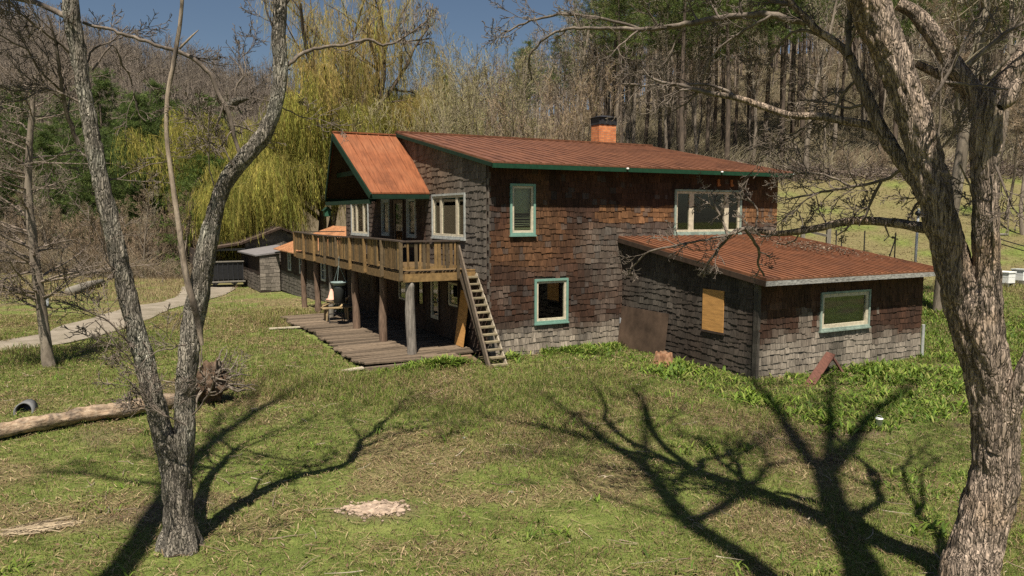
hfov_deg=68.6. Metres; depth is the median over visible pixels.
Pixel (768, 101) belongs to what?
pine tree
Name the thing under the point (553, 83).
bare tree
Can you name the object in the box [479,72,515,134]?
bare tree
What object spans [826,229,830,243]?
fence post
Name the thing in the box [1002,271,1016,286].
beehive
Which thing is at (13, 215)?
bare tree
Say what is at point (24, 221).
bare tree
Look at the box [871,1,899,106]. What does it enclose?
bare tree
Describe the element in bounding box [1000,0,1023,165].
bare tree
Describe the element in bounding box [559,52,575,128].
bare tree
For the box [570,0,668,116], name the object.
pine tree
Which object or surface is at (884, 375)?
ramp leaves
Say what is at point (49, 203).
bare tree
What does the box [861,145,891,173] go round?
thicket shrub
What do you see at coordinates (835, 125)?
bare tree
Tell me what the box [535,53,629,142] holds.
budding tree
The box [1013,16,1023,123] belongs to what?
bare tree
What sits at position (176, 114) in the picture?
pine tree
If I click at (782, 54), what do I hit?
pine tree
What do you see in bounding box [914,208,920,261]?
steel pole
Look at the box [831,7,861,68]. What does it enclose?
bare tree
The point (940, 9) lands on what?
bare tree
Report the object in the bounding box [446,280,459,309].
window
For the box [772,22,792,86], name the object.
bare tree
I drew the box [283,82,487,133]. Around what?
willow tree
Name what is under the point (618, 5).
pine tree
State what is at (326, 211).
birdhouse
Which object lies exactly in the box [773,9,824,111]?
pine tree
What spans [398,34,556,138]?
budding tree
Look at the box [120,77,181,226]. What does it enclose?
pine tree
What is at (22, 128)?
pine tree
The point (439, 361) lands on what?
leafy tufts
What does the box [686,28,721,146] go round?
bare tree
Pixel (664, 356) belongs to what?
tree stump
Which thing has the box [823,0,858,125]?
pine tree
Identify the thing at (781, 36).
pine tree
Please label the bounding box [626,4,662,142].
bare tree
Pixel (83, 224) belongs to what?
bare tree
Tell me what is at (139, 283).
tall grass
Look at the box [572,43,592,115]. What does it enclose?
bare tree
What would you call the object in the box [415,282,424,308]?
window
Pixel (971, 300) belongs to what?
great tree
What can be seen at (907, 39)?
bare tree
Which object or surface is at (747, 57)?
bare tree
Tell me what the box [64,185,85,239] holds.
bare tree
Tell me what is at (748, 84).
pine tree
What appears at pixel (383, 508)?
crumbled earth
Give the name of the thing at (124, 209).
bare tree
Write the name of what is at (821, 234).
fence rail
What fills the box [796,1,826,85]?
bare tree
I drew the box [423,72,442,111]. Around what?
bare tree
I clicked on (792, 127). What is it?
pine tree
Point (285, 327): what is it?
broken board
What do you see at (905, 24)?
pine tree
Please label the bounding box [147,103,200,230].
pine tree
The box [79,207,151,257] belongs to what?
thicket shrub
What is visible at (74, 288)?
old log
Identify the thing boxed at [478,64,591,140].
budding tree
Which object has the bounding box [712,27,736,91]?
bare tree
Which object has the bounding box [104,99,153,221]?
pine tree
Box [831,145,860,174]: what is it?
thicket shrub
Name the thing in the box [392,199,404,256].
door
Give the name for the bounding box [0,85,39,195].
pine tree
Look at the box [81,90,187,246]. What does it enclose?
pine tree
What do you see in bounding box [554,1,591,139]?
bare tree
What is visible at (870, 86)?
bare tree
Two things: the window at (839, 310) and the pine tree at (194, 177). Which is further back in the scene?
the pine tree at (194, 177)
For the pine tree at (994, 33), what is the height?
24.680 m
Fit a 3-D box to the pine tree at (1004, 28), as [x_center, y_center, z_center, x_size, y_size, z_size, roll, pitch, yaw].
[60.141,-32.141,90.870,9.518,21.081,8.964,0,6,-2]
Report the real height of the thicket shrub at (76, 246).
6.331 m
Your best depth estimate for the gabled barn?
57.97 m
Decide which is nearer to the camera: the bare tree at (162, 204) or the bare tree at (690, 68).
the bare tree at (162, 204)
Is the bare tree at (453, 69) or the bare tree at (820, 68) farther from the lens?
the bare tree at (453, 69)
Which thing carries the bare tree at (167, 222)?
on the ground at (872, 235)
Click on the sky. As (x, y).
(213, 19)
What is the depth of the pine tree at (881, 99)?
76.73 m
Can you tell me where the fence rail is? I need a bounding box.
[812,232,826,236]
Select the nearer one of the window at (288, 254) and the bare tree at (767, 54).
the window at (288, 254)
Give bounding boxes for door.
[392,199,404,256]
[429,281,439,322]
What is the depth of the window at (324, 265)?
39.66 m
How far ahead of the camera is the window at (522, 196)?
22.48 m
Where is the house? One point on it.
(518, 241)
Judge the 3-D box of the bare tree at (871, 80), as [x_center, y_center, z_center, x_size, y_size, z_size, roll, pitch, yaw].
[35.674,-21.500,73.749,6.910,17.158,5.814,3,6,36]
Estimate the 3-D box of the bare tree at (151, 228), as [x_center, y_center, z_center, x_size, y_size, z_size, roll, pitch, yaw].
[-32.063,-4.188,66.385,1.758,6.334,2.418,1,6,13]
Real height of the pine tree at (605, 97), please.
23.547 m
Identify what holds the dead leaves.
on the ground at (872, 235)
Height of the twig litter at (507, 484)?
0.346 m
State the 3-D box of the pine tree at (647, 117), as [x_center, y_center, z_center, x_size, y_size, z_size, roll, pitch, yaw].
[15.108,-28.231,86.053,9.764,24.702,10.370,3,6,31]
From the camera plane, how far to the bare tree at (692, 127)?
93.19 m
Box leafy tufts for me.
[0,333,1023,575]
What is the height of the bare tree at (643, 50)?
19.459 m
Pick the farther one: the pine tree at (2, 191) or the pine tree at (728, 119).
the pine tree at (2, 191)
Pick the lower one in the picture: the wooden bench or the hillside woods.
the wooden bench
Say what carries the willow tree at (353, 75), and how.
on the ground at (872, 235)
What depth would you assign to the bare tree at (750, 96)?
72.17 m
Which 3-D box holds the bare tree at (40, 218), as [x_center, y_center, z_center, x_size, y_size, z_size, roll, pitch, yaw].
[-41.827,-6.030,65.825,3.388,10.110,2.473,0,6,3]
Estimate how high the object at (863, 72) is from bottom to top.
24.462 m
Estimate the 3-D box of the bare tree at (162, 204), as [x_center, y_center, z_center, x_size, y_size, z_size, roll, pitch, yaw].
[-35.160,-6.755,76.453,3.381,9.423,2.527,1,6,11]
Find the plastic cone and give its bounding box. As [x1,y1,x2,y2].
[326,289,333,299]
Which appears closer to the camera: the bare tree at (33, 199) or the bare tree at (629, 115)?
the bare tree at (33, 199)
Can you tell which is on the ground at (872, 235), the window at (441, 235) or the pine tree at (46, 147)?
the pine tree at (46, 147)
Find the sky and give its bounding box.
[0,0,1015,129]
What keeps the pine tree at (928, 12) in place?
on the ground at (872, 235)
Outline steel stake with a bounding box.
[894,232,895,257]
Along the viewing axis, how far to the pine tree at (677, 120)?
80.07 m
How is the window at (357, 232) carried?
in the house
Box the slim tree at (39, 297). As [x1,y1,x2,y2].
[0,26,167,367]
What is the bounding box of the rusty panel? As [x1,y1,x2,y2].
[618,306,668,353]
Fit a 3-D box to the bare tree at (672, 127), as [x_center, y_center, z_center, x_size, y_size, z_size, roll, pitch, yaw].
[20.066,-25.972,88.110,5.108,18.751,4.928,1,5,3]
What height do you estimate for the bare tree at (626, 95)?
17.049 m
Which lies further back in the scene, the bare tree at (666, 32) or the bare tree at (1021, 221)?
the bare tree at (666, 32)
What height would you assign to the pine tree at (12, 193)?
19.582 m
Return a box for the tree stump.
[653,350,674,366]
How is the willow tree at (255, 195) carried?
on the ground at (872, 235)
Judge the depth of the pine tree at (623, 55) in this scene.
77.58 m
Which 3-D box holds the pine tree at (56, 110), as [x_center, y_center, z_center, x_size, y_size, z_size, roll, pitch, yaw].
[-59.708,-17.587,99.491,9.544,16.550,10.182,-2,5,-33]
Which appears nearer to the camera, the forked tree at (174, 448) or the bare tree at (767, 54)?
the forked tree at (174, 448)
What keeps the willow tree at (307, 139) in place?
on the ground at (872, 235)
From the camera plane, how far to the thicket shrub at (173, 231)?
63.80 m
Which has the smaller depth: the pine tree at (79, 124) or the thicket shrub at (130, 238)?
the thicket shrub at (130, 238)
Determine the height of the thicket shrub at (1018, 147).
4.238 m
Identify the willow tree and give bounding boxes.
[110,103,345,230]
[183,143,334,260]
[213,68,399,230]
[249,0,455,148]
[282,92,409,227]
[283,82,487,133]
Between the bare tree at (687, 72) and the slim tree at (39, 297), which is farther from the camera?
the bare tree at (687, 72)
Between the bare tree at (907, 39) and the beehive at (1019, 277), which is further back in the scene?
the bare tree at (907, 39)
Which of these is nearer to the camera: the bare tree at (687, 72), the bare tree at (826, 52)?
the bare tree at (687, 72)
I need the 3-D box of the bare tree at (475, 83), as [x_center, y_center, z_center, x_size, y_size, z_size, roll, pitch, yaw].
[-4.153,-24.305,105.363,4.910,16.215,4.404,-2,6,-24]
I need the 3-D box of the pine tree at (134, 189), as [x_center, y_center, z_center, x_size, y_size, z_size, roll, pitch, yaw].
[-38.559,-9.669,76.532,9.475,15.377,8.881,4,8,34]
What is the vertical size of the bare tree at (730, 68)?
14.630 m
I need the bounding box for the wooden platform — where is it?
[280,310,478,370]
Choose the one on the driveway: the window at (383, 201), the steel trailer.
the steel trailer
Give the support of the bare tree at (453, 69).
on the ground at (872, 235)
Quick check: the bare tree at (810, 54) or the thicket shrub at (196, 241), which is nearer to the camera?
the thicket shrub at (196, 241)
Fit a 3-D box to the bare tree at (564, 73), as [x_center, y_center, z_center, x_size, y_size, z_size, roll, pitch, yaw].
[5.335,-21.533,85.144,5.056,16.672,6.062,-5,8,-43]
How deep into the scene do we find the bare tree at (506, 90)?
113.20 m
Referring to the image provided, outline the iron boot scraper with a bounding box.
[327,310,344,322]
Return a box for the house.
[293,115,934,379]
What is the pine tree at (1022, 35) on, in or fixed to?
on the ground at (872, 235)
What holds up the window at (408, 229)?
in the house
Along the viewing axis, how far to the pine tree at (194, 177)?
63.10 m
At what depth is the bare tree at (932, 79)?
78.19 m
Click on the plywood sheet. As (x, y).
(461, 323)
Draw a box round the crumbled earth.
[334,499,410,521]
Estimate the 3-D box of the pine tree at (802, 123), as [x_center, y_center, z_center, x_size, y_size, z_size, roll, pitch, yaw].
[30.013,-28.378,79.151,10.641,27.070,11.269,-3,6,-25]
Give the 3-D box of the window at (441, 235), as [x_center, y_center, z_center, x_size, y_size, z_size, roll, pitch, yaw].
[-2.087,-2.335,24.533,0.140,1.495,2.790,-3,6,-28]
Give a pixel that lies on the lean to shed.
(261, 274)
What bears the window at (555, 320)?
in the house
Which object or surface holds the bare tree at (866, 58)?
on the ground at (872, 235)
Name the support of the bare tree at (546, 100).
on the ground at (872, 235)
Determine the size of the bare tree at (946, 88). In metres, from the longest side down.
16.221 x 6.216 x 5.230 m
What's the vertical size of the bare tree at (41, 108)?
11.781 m
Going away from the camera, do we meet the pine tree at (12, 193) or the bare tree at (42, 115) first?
the pine tree at (12, 193)
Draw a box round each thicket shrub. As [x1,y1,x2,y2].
[17,209,67,256]
[56,208,106,270]
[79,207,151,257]
[120,209,169,269]
[124,218,170,259]
[159,193,201,271]
[191,230,230,260]
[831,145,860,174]
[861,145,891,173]
[1014,136,1023,165]
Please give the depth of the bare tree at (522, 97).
101.93 m
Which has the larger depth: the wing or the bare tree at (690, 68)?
the bare tree at (690, 68)
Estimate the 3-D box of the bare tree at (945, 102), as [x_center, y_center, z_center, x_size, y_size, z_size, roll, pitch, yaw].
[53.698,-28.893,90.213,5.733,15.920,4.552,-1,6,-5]
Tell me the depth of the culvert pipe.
16.40 m
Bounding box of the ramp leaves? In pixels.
[574,285,1023,435]
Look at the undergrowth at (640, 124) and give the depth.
85.35 m
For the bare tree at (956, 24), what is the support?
on the ground at (872, 235)
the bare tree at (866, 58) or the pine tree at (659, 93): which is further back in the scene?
the bare tree at (866, 58)
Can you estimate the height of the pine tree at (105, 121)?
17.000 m
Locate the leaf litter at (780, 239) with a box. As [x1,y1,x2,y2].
[739,236,892,258]
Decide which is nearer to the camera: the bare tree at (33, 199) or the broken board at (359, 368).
the broken board at (359, 368)
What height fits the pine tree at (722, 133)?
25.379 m
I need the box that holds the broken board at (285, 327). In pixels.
[269,326,300,328]
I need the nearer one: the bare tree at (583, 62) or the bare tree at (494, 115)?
the bare tree at (583, 62)
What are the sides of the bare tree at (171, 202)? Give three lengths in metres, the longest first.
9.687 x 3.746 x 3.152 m
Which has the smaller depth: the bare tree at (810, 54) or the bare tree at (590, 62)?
the bare tree at (590, 62)
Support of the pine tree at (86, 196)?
on the ground at (872, 235)
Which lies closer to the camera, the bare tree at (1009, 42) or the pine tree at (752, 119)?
the bare tree at (1009, 42)
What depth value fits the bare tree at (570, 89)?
110.43 m
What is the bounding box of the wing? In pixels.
[273,225,347,303]
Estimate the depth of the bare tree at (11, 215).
74.07 m
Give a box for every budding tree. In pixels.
[342,71,456,133]
[393,29,506,135]
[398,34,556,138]
[429,12,527,135]
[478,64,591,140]
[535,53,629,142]
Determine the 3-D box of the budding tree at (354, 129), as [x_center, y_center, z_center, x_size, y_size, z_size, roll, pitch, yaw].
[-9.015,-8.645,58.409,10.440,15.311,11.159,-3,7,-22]
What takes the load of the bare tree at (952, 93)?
on the ground at (872, 235)
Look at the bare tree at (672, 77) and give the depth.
115.01 m
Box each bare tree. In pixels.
[1,194,23,238]
[1,211,23,242]
[11,163,48,222]
[15,189,25,229]
[16,164,57,267]
[32,169,62,227]
[33,102,52,146]
[35,94,49,130]
[45,184,67,244]
[51,205,69,250]
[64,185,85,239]
[71,214,94,249]
[75,200,93,257]
[96,85,121,177]
[96,196,130,232]
[118,202,133,223]
[125,164,166,224]
[133,184,161,272]
[137,206,159,254]
[150,178,173,252]
[161,189,182,249]
[164,172,184,253]
[168,175,202,250]
[402,62,429,95]
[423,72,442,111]
[443,59,462,87]
[452,76,467,119]
[466,60,494,127]
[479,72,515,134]
[484,91,501,135]
[503,48,546,135]
[503,70,515,132]
[508,48,542,135]
[509,64,544,136]
[525,21,557,137]
[536,24,586,139]
[538,62,556,135]
[542,46,563,134]
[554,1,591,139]
[558,0,611,139]
[558,53,584,133]
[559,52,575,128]
[566,4,618,113]
[567,0,622,116]
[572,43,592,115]
[576,17,609,96]
[581,23,622,118]
[597,36,634,118]
[613,13,648,139]
[615,2,634,130]
[621,11,640,115]
[622,7,648,141]
[625,0,672,143]
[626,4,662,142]
[629,14,664,121]
[640,0,680,148]
[647,14,691,120]
[650,13,663,117]
[657,15,691,106]
[662,47,689,108]
[671,3,699,144]
[673,0,719,153]
[679,41,705,115]
[686,6,713,134]
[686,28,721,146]
[706,8,713,129]
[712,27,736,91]
[719,25,740,110]
[720,22,772,85]
[721,8,770,160]
[729,0,783,164]
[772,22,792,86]
[789,26,791,70]
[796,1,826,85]
[802,0,845,176]
[803,14,845,157]
[809,29,811,71]
[811,5,841,107]
[815,0,825,85]
[829,0,846,150]
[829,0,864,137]
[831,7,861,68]
[855,32,915,152]
[859,42,871,84]
[865,5,893,118]
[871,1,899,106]
[892,0,946,58]
[895,2,934,88]
[907,0,1023,312]
[914,0,971,136]
[916,0,939,110]
[920,0,971,142]
[924,3,963,106]
[927,0,959,114]
[938,1,974,44]
[940,1,980,111]
[964,1,1007,81]
[967,0,1008,83]
[972,7,1020,61]
[986,72,1023,234]
[999,46,1023,219]
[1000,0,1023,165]
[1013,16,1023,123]
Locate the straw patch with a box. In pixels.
[0,516,84,536]
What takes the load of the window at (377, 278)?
in the house
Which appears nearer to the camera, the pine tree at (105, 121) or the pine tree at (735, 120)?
the pine tree at (735, 120)
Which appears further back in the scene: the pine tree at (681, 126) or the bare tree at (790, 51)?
the bare tree at (790, 51)
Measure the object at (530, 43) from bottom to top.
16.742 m
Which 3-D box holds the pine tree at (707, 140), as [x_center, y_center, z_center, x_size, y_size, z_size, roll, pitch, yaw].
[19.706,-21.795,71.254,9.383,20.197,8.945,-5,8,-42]
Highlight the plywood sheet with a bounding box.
[454,290,467,346]
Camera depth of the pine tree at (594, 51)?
86.78 m
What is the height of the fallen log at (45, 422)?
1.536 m
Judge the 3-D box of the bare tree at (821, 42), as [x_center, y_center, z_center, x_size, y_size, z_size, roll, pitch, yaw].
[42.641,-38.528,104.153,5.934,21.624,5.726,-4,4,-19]
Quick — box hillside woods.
[0,0,343,208]
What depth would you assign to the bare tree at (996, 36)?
89.67 m
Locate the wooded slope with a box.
[318,2,1023,213]
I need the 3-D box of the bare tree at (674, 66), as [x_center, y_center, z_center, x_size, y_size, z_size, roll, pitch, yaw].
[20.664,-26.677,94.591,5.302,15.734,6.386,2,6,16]
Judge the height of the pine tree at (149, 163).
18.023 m
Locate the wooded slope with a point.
(501, 75)
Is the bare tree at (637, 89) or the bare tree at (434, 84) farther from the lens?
the bare tree at (637, 89)
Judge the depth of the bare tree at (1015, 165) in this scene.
46.72 m
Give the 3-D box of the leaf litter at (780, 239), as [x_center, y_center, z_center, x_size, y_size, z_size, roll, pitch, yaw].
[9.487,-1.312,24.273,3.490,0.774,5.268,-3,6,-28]
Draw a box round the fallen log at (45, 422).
[0,346,256,437]
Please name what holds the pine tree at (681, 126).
on the ground at (872, 235)
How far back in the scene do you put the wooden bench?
29.30 m
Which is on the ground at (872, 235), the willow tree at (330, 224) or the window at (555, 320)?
the willow tree at (330, 224)
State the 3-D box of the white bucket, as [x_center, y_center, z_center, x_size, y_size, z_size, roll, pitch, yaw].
[7.342,2.692,14.993,0.144,0.293,0.142,0,6,0]
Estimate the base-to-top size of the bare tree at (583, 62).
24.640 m
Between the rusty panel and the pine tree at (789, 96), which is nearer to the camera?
the rusty panel
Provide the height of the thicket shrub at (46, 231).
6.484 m
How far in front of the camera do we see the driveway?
30.20 m
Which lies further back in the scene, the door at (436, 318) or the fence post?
the fence post
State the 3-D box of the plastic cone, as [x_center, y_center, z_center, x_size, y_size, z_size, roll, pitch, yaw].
[-7.065,0.242,29.360,0.440,0.430,0.433,-3,6,-28]
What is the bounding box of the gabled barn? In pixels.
[187,226,292,281]
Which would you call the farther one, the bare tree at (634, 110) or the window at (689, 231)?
the bare tree at (634, 110)
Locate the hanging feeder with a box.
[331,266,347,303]
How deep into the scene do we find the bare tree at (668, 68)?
103.81 m
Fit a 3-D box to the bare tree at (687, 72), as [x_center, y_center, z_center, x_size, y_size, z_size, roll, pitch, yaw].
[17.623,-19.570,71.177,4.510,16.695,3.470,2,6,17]
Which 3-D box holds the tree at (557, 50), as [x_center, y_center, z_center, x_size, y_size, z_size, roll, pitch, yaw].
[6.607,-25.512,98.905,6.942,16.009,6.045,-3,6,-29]
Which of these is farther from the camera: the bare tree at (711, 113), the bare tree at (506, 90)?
the bare tree at (506, 90)
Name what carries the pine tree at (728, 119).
on the ground at (872, 235)
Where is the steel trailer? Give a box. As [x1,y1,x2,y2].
[212,261,244,284]
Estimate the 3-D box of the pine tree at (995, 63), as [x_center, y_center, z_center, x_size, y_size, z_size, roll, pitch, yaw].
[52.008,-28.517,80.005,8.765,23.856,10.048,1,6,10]
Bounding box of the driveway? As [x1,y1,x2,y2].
[0,285,238,350]
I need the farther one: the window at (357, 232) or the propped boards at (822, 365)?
the window at (357, 232)
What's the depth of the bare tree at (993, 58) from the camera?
76.04 m
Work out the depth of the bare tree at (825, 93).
72.87 m
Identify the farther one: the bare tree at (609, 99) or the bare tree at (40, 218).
the bare tree at (609, 99)
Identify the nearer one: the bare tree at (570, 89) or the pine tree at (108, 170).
the pine tree at (108, 170)
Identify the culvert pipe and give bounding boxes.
[13,399,37,414]
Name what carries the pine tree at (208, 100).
on the ground at (872, 235)
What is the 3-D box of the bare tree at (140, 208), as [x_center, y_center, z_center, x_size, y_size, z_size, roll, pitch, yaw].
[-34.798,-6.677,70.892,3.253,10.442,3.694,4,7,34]
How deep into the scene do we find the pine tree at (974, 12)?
73.37 m
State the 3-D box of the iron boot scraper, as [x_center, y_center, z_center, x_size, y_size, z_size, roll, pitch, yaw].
[-6.736,1.074,28.706,0.600,0.480,0.340,-3,6,-28]
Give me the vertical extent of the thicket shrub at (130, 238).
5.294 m
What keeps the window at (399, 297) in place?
in the house
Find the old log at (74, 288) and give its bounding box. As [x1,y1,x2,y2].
[65,279,105,293]
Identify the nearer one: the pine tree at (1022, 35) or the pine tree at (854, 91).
the pine tree at (1022, 35)
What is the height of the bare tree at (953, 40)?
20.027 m
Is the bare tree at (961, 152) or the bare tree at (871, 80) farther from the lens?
the bare tree at (871, 80)
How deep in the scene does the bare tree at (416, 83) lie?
89.09 m
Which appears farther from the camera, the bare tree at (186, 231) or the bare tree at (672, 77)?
the bare tree at (672, 77)
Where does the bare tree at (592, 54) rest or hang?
on the ground at (872, 235)
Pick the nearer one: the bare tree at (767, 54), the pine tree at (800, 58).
the bare tree at (767, 54)
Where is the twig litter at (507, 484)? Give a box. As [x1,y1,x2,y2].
[0,345,1023,575]
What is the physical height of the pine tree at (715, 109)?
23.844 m
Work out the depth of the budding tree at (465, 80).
65.29 m
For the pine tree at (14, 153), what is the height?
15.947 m
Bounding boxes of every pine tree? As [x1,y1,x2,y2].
[0,84,64,237]
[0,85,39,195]
[0,95,35,212]
[0,100,23,209]
[0,146,23,220]
[11,128,84,236]
[22,123,81,221]
[34,94,81,195]
[41,126,139,251]
[47,115,123,242]
[51,66,150,214]
[55,106,124,216]
[61,129,120,223]
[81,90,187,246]
[83,116,171,243]
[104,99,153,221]
[109,110,176,236]
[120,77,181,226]
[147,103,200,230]
[150,151,231,272]
[158,99,193,205]
[168,92,243,231]
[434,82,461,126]
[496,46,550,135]
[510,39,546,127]
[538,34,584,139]
[548,0,620,116]
[563,0,627,115]
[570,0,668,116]
[580,0,663,104]
[582,0,666,142]
[620,0,745,151]
[621,0,711,147]
[625,0,692,143]
[648,1,715,144]
[650,0,711,148]
[662,1,711,150]
[663,0,767,155]
[687,6,736,138]
[692,0,758,159]
[705,3,776,141]
[707,0,774,153]
[712,0,735,147]
[730,0,796,149]
[730,8,773,133]
[742,0,842,167]
[748,0,836,150]
[760,0,841,126]
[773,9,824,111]
[777,0,840,142]
[790,0,834,137]
[814,2,855,100]
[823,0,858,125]
[836,0,931,117]
[855,0,958,163]
[894,1,943,50]
[939,0,1022,68]
[945,0,1023,72]
[963,0,1021,76]
[969,0,1023,60]
[984,0,1023,51]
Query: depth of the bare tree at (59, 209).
81.51 m
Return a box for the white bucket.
[875,415,882,427]
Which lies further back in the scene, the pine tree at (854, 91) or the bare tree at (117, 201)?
the pine tree at (854, 91)
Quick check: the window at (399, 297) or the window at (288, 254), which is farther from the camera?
the window at (288, 254)
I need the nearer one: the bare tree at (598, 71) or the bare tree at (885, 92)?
the bare tree at (598, 71)
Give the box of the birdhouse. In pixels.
[322,207,331,216]
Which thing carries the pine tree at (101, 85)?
on the ground at (872, 235)
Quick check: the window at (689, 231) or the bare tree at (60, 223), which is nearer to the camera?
the window at (689, 231)
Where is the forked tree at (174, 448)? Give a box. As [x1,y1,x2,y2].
[0,0,439,557]
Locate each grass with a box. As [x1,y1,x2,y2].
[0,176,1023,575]
[0,271,552,371]
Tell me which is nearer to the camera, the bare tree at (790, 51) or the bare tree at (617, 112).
the bare tree at (617, 112)
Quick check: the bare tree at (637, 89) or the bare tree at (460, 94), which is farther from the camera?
the bare tree at (637, 89)
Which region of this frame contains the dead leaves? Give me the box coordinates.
[0,330,1014,575]
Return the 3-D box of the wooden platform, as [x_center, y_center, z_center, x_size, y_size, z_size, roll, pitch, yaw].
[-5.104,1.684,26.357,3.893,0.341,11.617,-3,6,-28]
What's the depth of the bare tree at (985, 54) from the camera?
70.32 m
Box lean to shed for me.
[237,245,280,292]
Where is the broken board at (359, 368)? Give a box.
[342,366,363,371]
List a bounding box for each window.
[287,252,291,270]
[321,263,325,281]
[350,204,368,235]
[376,276,379,295]
[381,199,389,235]
[397,281,405,301]
[406,199,416,237]
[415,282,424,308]
[431,192,465,240]
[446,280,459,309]
[509,183,536,236]
[534,278,568,324]
[674,189,741,234]
[818,289,871,332]
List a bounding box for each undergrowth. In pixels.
[0,232,236,278]
[571,53,1023,178]
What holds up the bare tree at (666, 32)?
on the ground at (872, 235)
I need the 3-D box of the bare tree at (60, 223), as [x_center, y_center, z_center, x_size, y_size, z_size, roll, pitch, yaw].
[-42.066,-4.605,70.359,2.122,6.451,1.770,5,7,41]
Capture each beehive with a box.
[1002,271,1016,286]
[1011,268,1023,283]
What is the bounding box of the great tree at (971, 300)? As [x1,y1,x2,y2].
[481,0,1023,575]
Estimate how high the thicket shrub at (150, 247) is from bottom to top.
6.153 m
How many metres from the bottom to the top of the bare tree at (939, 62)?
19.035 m
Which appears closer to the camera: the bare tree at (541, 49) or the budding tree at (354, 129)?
the budding tree at (354, 129)
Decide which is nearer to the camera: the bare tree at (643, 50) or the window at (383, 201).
the window at (383, 201)
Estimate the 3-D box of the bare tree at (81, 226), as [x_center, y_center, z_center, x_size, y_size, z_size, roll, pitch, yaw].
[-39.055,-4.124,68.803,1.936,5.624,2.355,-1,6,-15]
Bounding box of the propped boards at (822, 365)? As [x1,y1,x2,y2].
[805,352,844,387]
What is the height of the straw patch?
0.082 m
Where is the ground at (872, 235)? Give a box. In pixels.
[0,53,1023,575]
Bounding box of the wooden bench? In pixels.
[320,296,351,320]
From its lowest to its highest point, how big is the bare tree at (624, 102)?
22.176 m
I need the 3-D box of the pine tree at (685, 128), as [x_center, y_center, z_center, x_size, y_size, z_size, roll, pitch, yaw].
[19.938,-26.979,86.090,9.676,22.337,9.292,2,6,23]
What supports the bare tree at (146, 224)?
on the ground at (872, 235)
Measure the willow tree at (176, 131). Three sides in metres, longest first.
22.867 x 16.819 x 13.699 m
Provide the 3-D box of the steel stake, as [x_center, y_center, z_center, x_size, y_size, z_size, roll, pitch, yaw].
[18.573,-1.692,36.374,0.045,2.000,0.092,0,6,0]
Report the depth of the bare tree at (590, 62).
91.09 m
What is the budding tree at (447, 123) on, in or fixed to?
on the ground at (872, 235)
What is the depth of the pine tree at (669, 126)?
76.41 m
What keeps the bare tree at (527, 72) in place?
on the ground at (872, 235)
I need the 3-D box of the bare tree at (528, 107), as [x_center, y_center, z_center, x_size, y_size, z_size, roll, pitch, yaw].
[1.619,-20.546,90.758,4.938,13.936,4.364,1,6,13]
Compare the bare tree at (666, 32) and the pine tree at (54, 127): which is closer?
the bare tree at (666, 32)
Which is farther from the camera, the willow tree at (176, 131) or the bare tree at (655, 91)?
the bare tree at (655, 91)
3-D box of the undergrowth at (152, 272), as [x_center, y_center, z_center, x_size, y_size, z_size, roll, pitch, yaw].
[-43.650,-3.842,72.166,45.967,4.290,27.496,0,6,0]

